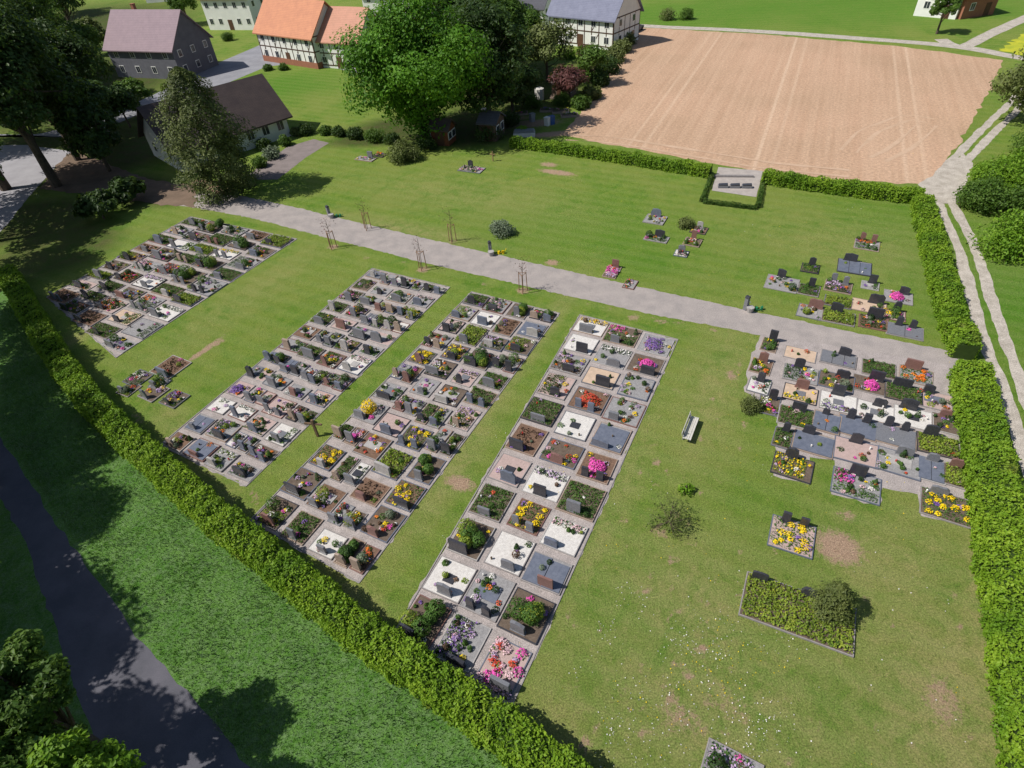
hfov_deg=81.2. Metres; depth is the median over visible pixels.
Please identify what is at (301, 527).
grave
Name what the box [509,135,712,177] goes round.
clipped hedge
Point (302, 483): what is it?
grave
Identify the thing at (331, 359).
grave
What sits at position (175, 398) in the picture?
grave
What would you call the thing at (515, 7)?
deciduous tree
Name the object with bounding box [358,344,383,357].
grave
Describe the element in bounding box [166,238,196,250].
grave
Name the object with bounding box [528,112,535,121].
wheelie bin
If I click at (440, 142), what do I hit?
windows and door
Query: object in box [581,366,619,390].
grave
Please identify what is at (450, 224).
staked sapling
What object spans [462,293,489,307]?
grave
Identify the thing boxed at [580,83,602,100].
shrub
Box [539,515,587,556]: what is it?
grave
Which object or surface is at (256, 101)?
cemetery chapel
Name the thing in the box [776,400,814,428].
grave
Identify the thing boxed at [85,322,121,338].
grave
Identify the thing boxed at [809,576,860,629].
shrub
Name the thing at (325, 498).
grave
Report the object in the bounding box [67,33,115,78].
deciduous tree
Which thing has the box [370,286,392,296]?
grave
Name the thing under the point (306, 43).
windows and door
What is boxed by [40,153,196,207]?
forecourt
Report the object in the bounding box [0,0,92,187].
deciduous tree
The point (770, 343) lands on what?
grave
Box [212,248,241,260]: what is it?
grave
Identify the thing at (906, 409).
grave
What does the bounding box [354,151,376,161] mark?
grave
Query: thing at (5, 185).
deciduous tree
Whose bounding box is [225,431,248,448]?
grave
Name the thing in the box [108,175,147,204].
shrub
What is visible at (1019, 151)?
shrub
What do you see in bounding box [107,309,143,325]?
grave
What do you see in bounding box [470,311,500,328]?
grave
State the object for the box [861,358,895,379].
grave
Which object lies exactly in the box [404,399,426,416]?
grave
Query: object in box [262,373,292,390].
grave
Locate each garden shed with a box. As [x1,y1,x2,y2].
[476,110,505,141]
[549,73,575,96]
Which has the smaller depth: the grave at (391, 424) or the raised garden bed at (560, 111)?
the grave at (391, 424)
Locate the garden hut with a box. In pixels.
[428,117,456,145]
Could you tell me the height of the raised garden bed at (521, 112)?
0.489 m
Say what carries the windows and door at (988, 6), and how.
in the brown barn at (972, 8)
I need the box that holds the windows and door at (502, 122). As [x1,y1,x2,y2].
[482,120,503,140]
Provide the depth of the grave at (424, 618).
28.98 m
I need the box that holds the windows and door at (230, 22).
[203,0,262,29]
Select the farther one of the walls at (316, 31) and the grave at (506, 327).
the walls at (316, 31)
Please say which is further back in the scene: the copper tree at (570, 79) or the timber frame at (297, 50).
the timber frame at (297, 50)
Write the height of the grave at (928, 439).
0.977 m
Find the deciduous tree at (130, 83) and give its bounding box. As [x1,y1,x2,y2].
[113,76,153,100]
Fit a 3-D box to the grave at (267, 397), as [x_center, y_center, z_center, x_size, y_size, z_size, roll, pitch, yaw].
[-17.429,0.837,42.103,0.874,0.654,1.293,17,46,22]
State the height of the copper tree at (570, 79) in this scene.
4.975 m
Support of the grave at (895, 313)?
on the ground lawn at (908, 670)
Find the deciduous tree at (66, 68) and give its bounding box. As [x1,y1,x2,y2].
[22,44,93,160]
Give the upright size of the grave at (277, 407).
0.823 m
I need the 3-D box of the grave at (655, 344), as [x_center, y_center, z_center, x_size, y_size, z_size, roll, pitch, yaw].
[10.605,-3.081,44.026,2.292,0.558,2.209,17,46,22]
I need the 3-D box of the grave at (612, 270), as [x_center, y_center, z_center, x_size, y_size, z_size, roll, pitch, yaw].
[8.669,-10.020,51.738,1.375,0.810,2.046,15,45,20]
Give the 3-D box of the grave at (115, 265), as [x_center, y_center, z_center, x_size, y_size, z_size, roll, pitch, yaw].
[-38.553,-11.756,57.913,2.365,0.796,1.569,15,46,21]
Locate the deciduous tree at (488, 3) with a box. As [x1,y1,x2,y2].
[432,0,512,91]
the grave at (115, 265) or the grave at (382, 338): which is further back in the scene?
the grave at (115, 265)
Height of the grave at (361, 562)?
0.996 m
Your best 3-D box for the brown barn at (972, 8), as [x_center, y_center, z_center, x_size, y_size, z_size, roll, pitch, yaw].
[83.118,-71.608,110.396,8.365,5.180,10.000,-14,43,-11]
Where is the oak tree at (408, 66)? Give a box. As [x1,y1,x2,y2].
[326,0,495,139]
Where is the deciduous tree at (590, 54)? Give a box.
[575,42,610,82]
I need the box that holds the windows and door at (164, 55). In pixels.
[113,40,212,73]
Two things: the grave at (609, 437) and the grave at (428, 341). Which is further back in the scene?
the grave at (428, 341)
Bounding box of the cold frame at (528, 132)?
[513,128,534,137]
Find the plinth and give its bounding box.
[262,55,323,68]
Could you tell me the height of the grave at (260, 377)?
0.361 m
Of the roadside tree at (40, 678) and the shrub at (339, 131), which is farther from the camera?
the shrub at (339, 131)
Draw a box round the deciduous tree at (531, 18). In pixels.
[519,4,547,61]
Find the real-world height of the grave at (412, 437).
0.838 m
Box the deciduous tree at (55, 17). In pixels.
[10,0,71,32]
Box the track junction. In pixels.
[918,153,972,203]
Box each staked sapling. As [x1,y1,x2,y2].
[316,214,336,249]
[353,196,371,230]
[412,235,426,271]
[442,206,456,242]
[510,256,528,293]
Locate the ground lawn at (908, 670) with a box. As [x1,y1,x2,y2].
[0,0,1023,767]
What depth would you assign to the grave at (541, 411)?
39.52 m
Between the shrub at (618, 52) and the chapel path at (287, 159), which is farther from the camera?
the shrub at (618, 52)
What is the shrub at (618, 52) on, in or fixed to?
on the ground lawn at (908, 670)
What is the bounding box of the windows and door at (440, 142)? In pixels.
[430,127,455,145]
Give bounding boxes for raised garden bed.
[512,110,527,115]
[540,107,556,111]
[552,108,568,113]
[560,112,578,117]
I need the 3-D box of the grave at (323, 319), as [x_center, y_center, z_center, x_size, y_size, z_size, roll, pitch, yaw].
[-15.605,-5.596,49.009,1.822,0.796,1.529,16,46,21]
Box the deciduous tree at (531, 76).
[494,43,545,110]
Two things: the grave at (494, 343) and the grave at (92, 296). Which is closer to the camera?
the grave at (494, 343)
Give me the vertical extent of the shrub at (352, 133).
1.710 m
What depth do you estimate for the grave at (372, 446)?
38.16 m
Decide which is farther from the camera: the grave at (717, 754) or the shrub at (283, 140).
the shrub at (283, 140)
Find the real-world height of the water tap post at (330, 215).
1.250 m
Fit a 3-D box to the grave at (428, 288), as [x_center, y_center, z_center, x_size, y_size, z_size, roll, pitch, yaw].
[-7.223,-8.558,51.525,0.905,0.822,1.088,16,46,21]
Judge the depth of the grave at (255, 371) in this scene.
44.29 m
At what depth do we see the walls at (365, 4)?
137.86 m
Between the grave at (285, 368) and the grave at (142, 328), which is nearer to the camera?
the grave at (285, 368)
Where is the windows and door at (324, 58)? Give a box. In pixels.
[319,43,351,68]
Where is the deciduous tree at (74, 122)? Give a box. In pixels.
[49,93,122,171]
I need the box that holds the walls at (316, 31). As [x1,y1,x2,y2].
[257,4,327,62]
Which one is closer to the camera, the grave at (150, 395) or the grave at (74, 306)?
the grave at (150, 395)
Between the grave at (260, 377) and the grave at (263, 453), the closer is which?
the grave at (263, 453)
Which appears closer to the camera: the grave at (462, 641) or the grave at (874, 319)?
the grave at (462, 641)
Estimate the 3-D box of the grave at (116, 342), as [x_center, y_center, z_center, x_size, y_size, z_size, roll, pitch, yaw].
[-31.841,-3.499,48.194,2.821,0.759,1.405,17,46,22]
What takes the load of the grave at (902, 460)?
on the gravel plot bed at (941, 383)
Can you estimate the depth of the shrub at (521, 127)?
77.69 m
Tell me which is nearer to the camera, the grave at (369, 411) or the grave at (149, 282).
the grave at (369, 411)
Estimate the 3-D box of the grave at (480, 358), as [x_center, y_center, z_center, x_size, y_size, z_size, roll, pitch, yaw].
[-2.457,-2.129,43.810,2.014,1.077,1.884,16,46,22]
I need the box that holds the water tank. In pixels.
[534,87,543,99]
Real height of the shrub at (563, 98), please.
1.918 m
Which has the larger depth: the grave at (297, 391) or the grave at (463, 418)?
the grave at (297, 391)
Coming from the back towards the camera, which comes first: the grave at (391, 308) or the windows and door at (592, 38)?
the windows and door at (592, 38)
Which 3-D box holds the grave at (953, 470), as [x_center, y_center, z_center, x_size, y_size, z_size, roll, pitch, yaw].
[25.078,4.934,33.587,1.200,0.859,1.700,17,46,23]
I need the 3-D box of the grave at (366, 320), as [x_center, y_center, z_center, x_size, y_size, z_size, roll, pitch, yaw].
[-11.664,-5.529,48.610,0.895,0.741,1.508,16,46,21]
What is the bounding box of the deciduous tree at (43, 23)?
[15,17,84,65]
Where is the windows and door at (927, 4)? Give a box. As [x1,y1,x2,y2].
[923,1,948,18]
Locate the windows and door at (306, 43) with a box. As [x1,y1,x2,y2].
[260,35,312,62]
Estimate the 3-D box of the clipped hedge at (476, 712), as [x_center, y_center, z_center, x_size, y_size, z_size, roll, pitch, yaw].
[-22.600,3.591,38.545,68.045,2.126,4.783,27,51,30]
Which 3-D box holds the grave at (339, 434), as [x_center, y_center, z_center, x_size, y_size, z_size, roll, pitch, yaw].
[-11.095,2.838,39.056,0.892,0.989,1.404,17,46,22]
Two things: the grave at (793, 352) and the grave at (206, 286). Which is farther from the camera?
the grave at (206, 286)
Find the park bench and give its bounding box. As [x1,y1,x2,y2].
[682,411,698,441]
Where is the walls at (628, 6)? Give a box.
[550,0,639,49]
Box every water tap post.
[325,205,333,218]
[487,240,493,256]
[743,295,754,312]
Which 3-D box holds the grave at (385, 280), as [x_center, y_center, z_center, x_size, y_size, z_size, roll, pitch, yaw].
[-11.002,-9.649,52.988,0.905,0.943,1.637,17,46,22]
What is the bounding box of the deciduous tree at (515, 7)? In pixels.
[473,0,532,43]
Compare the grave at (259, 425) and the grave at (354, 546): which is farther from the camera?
the grave at (259, 425)
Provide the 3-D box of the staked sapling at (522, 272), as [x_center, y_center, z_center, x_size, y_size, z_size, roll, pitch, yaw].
[0.857,-9.178,49.716,1.237,3.218,1.735,-32,49,-27]
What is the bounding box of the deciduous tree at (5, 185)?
[0,170,11,190]
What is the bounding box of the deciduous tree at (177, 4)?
[164,0,197,13]
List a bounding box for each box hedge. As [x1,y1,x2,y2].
[699,172,714,201]
[703,198,756,210]
[755,180,764,207]
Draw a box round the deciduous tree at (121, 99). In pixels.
[101,83,141,127]
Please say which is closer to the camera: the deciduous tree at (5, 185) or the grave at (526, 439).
the grave at (526, 439)
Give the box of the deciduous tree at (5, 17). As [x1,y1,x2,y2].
[0,0,25,141]
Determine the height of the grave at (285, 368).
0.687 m
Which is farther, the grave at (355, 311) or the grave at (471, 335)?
the grave at (355, 311)
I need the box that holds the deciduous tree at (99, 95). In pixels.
[66,79,117,133]
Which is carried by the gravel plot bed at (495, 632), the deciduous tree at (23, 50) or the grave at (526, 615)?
the grave at (526, 615)
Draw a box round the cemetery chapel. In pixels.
[136,73,292,171]
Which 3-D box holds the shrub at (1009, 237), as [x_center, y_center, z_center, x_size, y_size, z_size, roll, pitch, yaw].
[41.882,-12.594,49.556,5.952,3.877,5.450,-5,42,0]
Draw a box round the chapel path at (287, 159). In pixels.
[250,139,327,179]
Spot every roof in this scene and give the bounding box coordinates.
[102,9,213,52]
[252,0,329,40]
[546,0,643,22]
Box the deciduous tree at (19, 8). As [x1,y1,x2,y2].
[0,0,53,23]
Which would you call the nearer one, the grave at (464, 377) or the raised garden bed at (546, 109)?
the grave at (464, 377)
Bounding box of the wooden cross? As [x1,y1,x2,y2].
[304,419,321,436]
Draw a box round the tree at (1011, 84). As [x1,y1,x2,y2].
[988,46,1023,117]
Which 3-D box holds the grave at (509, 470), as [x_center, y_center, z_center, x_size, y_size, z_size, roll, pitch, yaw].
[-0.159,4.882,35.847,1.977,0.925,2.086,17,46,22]
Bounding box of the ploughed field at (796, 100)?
[560,28,1002,183]
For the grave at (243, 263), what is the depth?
56.78 m
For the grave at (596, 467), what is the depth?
35.60 m
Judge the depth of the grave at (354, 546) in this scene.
32.01 m
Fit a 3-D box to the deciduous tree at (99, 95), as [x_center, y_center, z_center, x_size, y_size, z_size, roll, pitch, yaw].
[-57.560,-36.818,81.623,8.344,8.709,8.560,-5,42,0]
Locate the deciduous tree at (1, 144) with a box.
[0,141,4,182]
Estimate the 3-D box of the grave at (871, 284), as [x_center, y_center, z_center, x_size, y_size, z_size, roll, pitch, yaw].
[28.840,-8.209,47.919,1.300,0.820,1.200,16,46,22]
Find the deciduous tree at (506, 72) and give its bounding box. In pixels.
[443,0,531,113]
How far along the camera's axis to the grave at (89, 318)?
51.30 m
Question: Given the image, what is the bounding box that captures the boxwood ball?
[739,393,765,415]
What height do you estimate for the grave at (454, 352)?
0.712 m
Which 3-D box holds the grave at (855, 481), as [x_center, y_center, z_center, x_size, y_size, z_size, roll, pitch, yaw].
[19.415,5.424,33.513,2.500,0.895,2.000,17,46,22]
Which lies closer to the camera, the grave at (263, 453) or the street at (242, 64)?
the grave at (263, 453)
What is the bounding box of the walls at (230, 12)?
[200,0,261,29]
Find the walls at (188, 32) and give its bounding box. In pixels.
[107,13,218,78]
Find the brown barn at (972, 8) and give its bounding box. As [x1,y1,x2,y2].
[956,0,997,19]
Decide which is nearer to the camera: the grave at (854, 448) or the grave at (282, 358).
the grave at (854, 448)
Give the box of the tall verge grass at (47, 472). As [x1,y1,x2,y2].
[0,302,513,767]
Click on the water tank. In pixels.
(539, 91)
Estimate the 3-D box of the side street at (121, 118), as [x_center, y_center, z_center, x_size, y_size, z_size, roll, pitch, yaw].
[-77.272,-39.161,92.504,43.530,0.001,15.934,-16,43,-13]
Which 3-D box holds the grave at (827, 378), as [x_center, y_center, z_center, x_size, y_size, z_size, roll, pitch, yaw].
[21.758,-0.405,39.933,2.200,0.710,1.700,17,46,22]
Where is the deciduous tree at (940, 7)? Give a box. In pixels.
[929,0,963,33]
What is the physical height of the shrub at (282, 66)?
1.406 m
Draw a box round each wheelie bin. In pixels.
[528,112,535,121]
[544,116,549,125]
[549,115,554,124]
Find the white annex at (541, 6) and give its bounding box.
[519,0,550,24]
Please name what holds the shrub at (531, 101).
on the ground lawn at (908, 670)
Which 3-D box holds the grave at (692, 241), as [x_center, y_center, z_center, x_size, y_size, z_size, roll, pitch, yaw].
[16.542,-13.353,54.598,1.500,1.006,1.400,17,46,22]
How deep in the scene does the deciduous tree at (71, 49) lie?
84.04 m
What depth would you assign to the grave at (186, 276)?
55.28 m
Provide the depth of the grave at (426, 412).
40.04 m
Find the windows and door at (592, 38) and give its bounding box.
[553,13,635,46]
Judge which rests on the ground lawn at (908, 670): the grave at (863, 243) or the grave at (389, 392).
the grave at (863, 243)
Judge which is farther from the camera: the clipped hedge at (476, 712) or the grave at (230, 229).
the grave at (230, 229)
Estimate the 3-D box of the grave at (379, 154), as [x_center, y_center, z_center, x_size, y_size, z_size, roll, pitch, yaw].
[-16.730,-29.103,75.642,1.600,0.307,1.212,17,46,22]
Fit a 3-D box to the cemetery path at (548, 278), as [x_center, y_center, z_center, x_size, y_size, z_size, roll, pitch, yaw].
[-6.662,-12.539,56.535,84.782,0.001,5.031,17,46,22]
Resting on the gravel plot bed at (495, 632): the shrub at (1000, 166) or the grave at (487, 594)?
the grave at (487, 594)
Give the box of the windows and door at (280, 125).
[151,121,284,161]
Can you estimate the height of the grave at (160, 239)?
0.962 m
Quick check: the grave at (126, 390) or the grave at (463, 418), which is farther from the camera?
the grave at (126, 390)
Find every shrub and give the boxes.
[71,188,118,219]
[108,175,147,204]
[220,31,234,41]
[250,155,266,167]
[254,137,272,150]
[261,145,280,160]
[262,64,272,71]
[277,134,291,146]
[278,62,289,70]
[289,126,301,136]
[296,122,315,136]
[318,125,331,135]
[330,124,346,137]
[345,126,363,140]
[363,127,385,142]
[382,132,400,144]
[384,137,420,165]
[417,135,437,150]
[474,125,504,143]
[489,219,515,238]
[504,110,520,126]
[516,125,526,129]
[519,94,542,108]
[551,91,569,106]
[560,47,576,59]
[570,93,591,110]
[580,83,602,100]
[586,68,610,86]
[596,54,622,75]
[606,45,626,63]
[611,37,631,52]
[625,32,636,44]
[643,491,695,538]
[658,7,676,20]
[676,215,695,229]
[677,7,693,19]
[677,483,695,497]
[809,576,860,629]
[952,170,1018,216]
[964,208,1023,265]
[966,153,1023,195]
[970,160,995,177]
[993,144,1023,170]
[994,183,1023,218]
[997,156,1023,194]
[1007,128,1023,152]
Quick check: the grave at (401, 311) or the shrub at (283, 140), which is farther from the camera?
the shrub at (283, 140)
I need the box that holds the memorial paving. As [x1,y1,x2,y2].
[712,167,762,196]
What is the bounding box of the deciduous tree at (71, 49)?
[24,19,113,91]
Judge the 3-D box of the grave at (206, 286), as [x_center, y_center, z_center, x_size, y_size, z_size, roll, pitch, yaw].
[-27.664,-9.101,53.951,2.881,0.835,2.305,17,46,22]
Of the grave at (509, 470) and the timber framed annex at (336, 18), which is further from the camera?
the timber framed annex at (336, 18)
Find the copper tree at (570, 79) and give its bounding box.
[547,64,589,100]
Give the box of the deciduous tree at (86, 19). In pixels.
[64,15,105,54]
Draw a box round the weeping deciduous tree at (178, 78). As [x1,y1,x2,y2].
[149,66,261,207]
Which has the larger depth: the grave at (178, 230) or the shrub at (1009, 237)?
the grave at (178, 230)
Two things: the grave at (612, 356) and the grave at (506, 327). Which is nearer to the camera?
the grave at (612, 356)
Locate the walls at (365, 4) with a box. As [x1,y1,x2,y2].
[362,0,421,12]
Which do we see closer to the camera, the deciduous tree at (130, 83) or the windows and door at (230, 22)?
the deciduous tree at (130, 83)
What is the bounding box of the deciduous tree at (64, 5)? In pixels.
[45,0,85,20]
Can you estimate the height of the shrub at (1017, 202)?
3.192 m
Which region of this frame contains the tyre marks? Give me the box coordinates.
[566,115,937,177]
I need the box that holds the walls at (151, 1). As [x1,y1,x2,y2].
[146,0,169,2]
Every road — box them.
[0,437,249,767]
[642,15,1023,59]
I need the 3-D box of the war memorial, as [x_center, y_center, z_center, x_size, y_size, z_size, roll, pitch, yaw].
[23.624,-21.683,63.668,4.400,0.420,3.050,4,43,9]
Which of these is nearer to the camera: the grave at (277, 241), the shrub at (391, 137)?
the grave at (277, 241)
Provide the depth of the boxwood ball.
38.33 m
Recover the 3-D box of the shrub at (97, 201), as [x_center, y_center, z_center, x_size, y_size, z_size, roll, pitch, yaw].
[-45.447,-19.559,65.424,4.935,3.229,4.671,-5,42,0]
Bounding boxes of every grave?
[46,288,81,303]
[58,299,91,314]
[67,278,98,291]
[71,309,108,326]
[79,289,107,301]
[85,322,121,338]
[86,268,113,280]
[93,297,128,313]
[96,277,125,292]
[101,260,130,271]
[101,334,136,352]
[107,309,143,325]
[113,269,142,282]
[114,286,146,300]
[115,382,141,396]
[116,250,147,262]
[121,318,163,339]
[122,369,153,387]
[128,294,165,312]
[129,259,162,272]
[131,273,166,290]
[134,243,160,253]
[137,383,169,402]
[147,233,177,245]
[147,303,185,321]
[147,372,171,388]
[148,247,182,261]
[149,355,191,378]
[150,283,185,297]
[153,262,186,276]
[158,389,190,408]
[163,431,195,451]
[164,225,193,236]
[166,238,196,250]
[170,264,206,285]
[170,291,202,306]
[173,252,202,264]
[180,217,207,227]
[182,231,210,242]
[183,413,217,434]
[183,437,220,461]
[186,274,227,296]
[188,242,218,255]
[192,252,226,271]
[196,218,227,233]
[202,233,235,246]
[204,447,239,472]
[205,418,242,442]
[206,397,236,414]
[208,267,243,281]
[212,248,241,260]
[221,224,249,235]
[225,255,261,270]
[225,380,255,398]
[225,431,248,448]
[227,235,255,250]
[227,460,261,482]
[228,403,257,422]
[236,436,259,453]
[241,414,277,436]
[243,230,270,241]
[243,387,267,403]
[244,365,264,378]
[245,245,276,258]
[246,443,279,463]
[254,368,275,382]
[254,495,298,530]
[255,391,276,405]
[260,234,293,248]
[261,396,296,418]
[262,350,281,362]
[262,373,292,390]
[264,422,299,446]
[272,351,291,365]
[278,338,307,352]
[278,359,300,373]
[279,466,325,500]
[279,510,323,545]
[283,383,311,399]
[285,405,308,421]
[289,362,310,376]
[292,324,321,340]
[296,344,325,360]
[296,410,319,425]
[299,366,319,381]
[305,389,335,407]
[305,483,347,513]
[307,370,330,385]
[307,528,347,560]
[308,312,336,326]
[308,444,345,471]
[313,330,333,343]
[316,351,346,368]
[322,331,344,347]
[322,373,342,387]
[325,300,349,313]
[326,502,354,526]
[329,455,360,482]
[330,317,357,331]
[331,423,355,441]
[332,373,354,391]
[333,336,361,353]
[333,536,365,568]
[337,289,364,302]
[337,354,372,375]
[342,509,367,530]
[343,461,371,486]
[344,303,369,319]
[344,427,368,446]
[348,326,372,340]
[349,477,390,507]
[349,544,380,574]
[351,278,376,291]
[351,398,389,424]
[352,432,392,460]
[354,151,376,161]
[356,295,382,307]
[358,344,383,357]
[360,313,377,325]
[360,505,406,543]
[365,269,386,279]
[368,331,397,345]
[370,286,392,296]
[370,314,387,328]
[371,447,414,480]
[372,412,410,437]
[373,151,385,157]
[373,381,406,402]
[374,302,385,311]
[379,273,397,284]
[381,315,399,330]
[384,302,396,313]
[384,479,426,512]
[385,290,413,304]
[389,276,406,286]
[390,363,411,379]
[392,321,409,333]
[392,394,413,411]
[395,306,411,317]
[395,424,433,451]
[396,594,451,648]
[399,276,415,288]
[400,365,423,384]
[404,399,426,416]
[405,307,422,320]
[406,453,445,484]
[407,348,436,365]
[408,294,434,308]
[409,376,440,397]
[410,281,423,290]
[414,403,439,424]
[421,283,435,292]
[421,331,441,347]
[421,555,476,603]
[424,358,457,379]
[424,427,452,452]
[427,407,451,428]
[431,286,445,294]
[432,335,453,350]
[432,384,467,407]
[433,612,491,673]
[438,318,465,333]
[438,432,465,457]
[440,343,469,361]
[446,405,481,431]
[446,517,495,561]
[449,305,478,321]
[450,368,479,387]
[453,324,488,346]
[457,160,485,173]
[459,568,515,622]
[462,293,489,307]
[462,346,496,370]
[463,385,498,409]
[468,482,515,522]
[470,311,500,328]
[474,636,531,699]
[476,371,509,391]
[479,335,508,351]
[482,297,511,313]
[483,530,535,576]
[487,453,531,487]
[490,354,510,369]
[491,317,521,337]
[496,587,555,644]
[502,351,523,373]
[503,336,536,356]
[505,302,532,319]
[505,423,547,456]
[506,498,550,535]
[516,320,547,339]
[520,396,563,427]
[520,551,572,595]
[521,465,569,502]
[529,309,544,319]
[536,372,575,400]
[539,437,584,469]
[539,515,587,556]
[540,309,556,322]
[549,349,589,376]
[554,410,595,441]
[555,479,606,522]
[563,333,598,355]
[567,386,610,415]
[572,316,609,336]
[576,451,617,484]
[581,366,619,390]
[589,421,631,454]
[591,344,632,369]
[601,396,646,427]
[602,259,621,278]
[602,324,641,347]
[617,372,654,401]
[622,278,638,289]
[625,353,665,377]
[636,333,674,357]
[642,208,667,225]
[643,229,669,243]
[673,245,688,257]
[682,230,701,247]
[689,221,708,234]
[701,737,763,767]
[738,570,856,657]
[746,372,771,395]
[748,352,773,375]
[757,389,780,416]
[759,329,779,352]
[763,268,799,293]
[767,510,815,559]
[770,447,814,484]
[771,422,794,449]
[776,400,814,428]
[782,358,818,385]
[782,378,818,405]
[783,345,816,363]
[791,424,834,459]
[795,298,824,320]
[797,277,820,297]
[800,257,819,274]
[811,408,841,435]
[817,368,854,393]
[819,346,856,369]
[819,383,856,415]
[821,302,855,326]
[823,273,852,294]
[824,293,852,309]
[830,462,881,505]
[833,433,878,469]
[837,253,871,276]
[839,408,876,442]
[851,293,886,315]
[853,232,879,251]
[853,369,886,396]
[855,398,893,424]
[858,306,888,331]
[861,274,879,290]
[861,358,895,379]
[875,416,916,448]
[875,444,920,481]
[883,301,905,322]
[884,286,912,305]
[884,376,922,405]
[886,316,923,341]
[893,398,933,430]
[898,358,933,385]
[916,383,952,410]
[916,424,959,458]
[917,452,945,485]
[919,485,971,528]
[931,408,959,436]
[943,458,967,489]
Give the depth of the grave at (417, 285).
51.96 m
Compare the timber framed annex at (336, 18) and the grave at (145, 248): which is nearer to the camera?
the grave at (145, 248)
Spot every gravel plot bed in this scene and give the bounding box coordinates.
[47,216,296,357]
[161,268,449,486]
[250,291,559,582]
[396,314,677,703]
[744,334,968,519]
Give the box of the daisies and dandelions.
[416,171,965,767]
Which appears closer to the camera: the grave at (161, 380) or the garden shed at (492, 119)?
the grave at (161, 380)
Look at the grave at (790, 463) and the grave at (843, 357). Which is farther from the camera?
the grave at (843, 357)
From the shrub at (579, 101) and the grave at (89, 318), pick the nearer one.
the grave at (89, 318)
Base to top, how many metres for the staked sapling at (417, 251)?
3.408 m
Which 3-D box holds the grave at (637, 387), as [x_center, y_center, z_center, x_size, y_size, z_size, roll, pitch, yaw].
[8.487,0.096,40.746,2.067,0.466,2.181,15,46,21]
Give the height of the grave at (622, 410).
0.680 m
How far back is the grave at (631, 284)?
50.28 m
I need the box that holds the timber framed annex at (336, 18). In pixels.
[315,6,374,68]
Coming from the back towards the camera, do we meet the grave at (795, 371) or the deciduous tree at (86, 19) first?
the deciduous tree at (86, 19)
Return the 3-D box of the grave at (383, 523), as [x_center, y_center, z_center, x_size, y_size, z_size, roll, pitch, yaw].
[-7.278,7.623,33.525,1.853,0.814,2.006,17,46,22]
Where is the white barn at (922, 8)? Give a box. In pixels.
[913,0,962,19]
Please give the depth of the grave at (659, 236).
55.71 m
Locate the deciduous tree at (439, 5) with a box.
[422,0,464,29]
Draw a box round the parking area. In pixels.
[0,145,68,230]
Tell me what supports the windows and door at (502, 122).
in the garden shed at (492, 119)
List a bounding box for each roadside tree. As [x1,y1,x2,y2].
[0,629,101,746]
[0,718,87,767]
[26,727,146,767]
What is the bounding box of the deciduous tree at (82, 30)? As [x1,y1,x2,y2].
[66,19,102,51]
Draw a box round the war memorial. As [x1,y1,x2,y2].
[714,174,753,188]
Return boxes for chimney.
[130,3,136,8]
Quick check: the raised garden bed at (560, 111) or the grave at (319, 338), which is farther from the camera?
the raised garden bed at (560, 111)
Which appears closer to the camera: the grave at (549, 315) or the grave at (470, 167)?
the grave at (549, 315)
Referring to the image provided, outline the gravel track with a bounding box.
[933,89,1023,476]
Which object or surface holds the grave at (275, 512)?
on the gravel plot bed at (349, 534)
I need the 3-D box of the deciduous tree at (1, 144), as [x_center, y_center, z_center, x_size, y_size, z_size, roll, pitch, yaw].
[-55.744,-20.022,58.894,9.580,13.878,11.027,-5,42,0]
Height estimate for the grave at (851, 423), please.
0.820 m
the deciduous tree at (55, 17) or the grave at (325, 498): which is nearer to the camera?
the grave at (325, 498)
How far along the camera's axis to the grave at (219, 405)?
41.98 m
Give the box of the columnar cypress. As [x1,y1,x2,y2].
[216,130,255,184]
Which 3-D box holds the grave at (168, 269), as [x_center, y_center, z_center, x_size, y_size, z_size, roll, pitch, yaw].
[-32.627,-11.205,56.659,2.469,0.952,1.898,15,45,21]
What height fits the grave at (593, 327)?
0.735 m
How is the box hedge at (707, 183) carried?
on the ground lawn at (908, 670)
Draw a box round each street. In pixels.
[0,97,157,136]
[151,45,360,100]
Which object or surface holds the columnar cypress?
on the ground lawn at (908, 670)
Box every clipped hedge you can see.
[0,264,593,767]
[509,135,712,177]
[761,168,925,204]
[909,193,982,359]
[946,358,1023,767]
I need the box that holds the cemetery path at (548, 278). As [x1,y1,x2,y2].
[180,194,957,364]
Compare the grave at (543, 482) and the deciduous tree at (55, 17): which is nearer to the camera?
the grave at (543, 482)
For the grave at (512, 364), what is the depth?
43.08 m
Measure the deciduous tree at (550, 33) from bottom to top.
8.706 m
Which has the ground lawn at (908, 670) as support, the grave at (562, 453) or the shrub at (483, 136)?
the shrub at (483, 136)
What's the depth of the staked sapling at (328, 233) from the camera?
57.28 m
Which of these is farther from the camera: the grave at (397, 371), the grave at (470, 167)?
the grave at (470, 167)
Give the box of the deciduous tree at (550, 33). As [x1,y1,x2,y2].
[519,17,576,81]
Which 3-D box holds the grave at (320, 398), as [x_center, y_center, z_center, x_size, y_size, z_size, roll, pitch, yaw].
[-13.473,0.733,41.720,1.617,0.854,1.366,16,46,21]
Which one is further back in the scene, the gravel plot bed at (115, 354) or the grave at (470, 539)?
the gravel plot bed at (115, 354)
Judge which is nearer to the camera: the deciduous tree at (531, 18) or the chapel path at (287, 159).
the chapel path at (287, 159)
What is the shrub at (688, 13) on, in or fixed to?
on the ground lawn at (908, 670)
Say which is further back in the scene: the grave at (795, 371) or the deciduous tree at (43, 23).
the deciduous tree at (43, 23)
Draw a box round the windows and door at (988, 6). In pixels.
[969,2,992,15]
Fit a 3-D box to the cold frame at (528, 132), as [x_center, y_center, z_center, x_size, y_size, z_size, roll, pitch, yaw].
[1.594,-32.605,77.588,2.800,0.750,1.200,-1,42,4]
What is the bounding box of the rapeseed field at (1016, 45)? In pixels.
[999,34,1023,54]
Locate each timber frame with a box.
[256,34,319,62]
[549,8,640,47]

